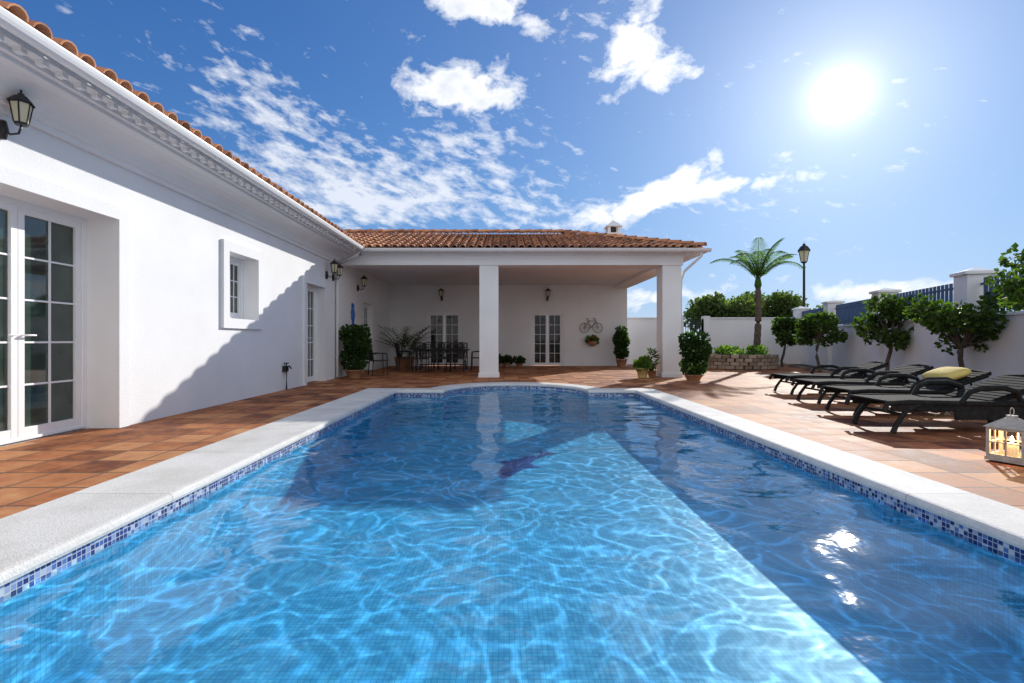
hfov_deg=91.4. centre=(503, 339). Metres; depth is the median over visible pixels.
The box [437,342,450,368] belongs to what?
patio chair
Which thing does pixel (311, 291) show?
french door
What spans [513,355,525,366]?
potted plant
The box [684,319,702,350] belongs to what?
iron gate
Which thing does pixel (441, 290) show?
wall lantern
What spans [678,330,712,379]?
potted shrub
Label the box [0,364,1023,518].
terrace paving
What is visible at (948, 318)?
citrus tree
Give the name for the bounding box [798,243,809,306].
street lamp
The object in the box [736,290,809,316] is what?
background tree
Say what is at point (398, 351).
patio chair
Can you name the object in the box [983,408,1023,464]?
candle lantern
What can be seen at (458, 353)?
patio chair
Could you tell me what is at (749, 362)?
stone planter
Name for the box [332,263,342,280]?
wall lantern
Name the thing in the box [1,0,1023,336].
sky
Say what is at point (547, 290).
wall lantern
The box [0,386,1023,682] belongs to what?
swimming pool
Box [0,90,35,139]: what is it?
wall lantern
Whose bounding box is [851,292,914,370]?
citrus tree
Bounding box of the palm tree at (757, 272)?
[710,237,804,345]
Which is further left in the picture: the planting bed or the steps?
the steps
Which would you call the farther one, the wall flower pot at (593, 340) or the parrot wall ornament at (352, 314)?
the wall flower pot at (593, 340)
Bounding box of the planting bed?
[783,363,1023,400]
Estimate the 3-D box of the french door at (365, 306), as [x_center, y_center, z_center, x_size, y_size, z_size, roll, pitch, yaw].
[-4.825,-0.100,17.200,0.130,2.300,1.200,0,0,0]
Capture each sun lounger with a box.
[769,361,887,394]
[791,364,933,403]
[818,367,991,415]
[844,374,1023,433]
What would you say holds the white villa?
on the ground
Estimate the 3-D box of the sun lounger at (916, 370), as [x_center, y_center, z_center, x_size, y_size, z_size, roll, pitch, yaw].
[6.071,0.734,8.532,1.963,0.658,0.807,0,0,4]
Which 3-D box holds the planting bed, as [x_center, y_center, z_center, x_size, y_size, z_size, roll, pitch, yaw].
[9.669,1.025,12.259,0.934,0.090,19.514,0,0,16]
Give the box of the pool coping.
[0,382,1023,586]
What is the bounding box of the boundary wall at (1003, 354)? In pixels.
[791,268,1023,398]
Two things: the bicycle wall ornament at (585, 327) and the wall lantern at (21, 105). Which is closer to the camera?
the wall lantern at (21, 105)
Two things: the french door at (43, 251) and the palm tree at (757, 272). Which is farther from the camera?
the palm tree at (757, 272)
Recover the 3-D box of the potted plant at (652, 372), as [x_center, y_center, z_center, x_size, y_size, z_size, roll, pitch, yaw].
[4.210,0.611,14.189,0.521,0.879,0.546,0,0,28]
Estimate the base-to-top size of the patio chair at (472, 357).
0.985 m
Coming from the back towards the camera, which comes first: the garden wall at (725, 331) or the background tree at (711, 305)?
the background tree at (711, 305)
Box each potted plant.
[499,354,504,366]
[500,354,513,366]
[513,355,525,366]
[631,355,652,377]
[646,347,659,376]
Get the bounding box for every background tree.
[682,291,767,332]
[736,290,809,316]
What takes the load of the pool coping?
on the terrace paving
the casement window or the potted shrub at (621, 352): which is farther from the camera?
the potted shrub at (621, 352)
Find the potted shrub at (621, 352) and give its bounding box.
[612,325,630,366]
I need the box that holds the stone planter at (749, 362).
[702,353,778,369]
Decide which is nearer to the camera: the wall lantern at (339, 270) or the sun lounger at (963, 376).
the sun lounger at (963, 376)
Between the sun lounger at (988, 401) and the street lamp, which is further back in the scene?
the street lamp
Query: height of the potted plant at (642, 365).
0.644 m
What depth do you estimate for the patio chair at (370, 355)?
14.78 m
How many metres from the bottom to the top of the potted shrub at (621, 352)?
1.676 m
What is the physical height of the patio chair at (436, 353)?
0.985 m
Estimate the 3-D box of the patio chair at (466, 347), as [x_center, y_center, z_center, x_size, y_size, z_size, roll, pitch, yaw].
[-1.552,0.559,18.085,0.478,0.985,0.542,0,0,-3]
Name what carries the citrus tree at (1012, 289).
on the planting bed
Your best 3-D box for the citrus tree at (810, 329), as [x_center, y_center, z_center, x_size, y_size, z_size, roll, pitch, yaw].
[10.476,0.046,16.506,1.438,2.130,1.551,0,0,-34]
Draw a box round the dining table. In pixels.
[414,349,469,370]
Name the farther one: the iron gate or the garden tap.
the iron gate
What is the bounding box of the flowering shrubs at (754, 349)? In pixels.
[713,344,768,354]
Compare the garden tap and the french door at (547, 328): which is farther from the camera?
the french door at (547, 328)
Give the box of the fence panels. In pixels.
[802,272,1023,323]
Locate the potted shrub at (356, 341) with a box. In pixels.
[339,323,372,377]
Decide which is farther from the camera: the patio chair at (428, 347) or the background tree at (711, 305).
the background tree at (711, 305)
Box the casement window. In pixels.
[230,256,243,318]
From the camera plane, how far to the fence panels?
12.79 m
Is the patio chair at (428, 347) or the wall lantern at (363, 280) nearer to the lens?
the wall lantern at (363, 280)
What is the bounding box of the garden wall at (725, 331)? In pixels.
[627,316,800,363]
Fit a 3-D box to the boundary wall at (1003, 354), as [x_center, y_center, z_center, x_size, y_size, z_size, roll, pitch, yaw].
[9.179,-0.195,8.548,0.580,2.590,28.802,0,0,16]
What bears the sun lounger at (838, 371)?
on the terrace paving
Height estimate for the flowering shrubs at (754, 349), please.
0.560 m
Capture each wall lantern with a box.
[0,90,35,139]
[325,259,337,278]
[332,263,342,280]
[357,276,367,290]
[438,288,443,300]
[545,288,550,300]
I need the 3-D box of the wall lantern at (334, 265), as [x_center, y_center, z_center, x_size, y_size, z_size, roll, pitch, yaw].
[-4.515,-1.870,13.100,0.370,0.540,0.208,0,0,0]
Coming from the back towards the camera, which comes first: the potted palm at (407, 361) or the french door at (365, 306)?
the potted palm at (407, 361)
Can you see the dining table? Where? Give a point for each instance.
(446, 350)
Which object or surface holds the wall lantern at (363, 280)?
attached to the white villa
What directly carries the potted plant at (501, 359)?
on the terrace paving
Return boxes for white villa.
[0,0,711,446]
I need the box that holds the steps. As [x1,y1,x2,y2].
[317,389,706,436]
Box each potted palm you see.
[378,325,424,367]
[383,325,432,366]
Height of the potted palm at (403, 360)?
1.653 m
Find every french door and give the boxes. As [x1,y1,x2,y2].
[0,195,86,444]
[307,285,316,382]
[363,303,368,369]
[427,312,460,365]
[531,312,563,365]
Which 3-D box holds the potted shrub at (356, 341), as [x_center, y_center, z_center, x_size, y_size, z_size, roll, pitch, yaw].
[-4.160,0.289,14.012,0.988,1.521,0.884,0,0,0]
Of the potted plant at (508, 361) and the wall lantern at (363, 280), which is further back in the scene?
the potted plant at (508, 361)
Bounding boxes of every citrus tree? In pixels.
[770,315,798,366]
[793,310,847,371]
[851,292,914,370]
[902,291,1019,389]
[984,242,1023,312]
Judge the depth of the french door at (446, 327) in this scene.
20.59 m
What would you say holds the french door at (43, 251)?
in the white villa
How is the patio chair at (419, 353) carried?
on the terrace paving
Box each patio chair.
[368,344,387,375]
[395,342,411,370]
[412,342,428,371]
[422,342,434,368]
[431,342,446,371]
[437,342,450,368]
[449,342,464,371]
[454,342,467,368]
[471,351,478,370]
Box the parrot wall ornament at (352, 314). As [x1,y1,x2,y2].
[351,303,354,324]
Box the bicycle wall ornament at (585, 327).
[580,318,602,332]
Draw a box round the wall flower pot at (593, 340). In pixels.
[585,334,599,345]
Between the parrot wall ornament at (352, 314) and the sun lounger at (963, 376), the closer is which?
the sun lounger at (963, 376)
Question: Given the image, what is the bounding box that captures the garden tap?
[282,363,291,389]

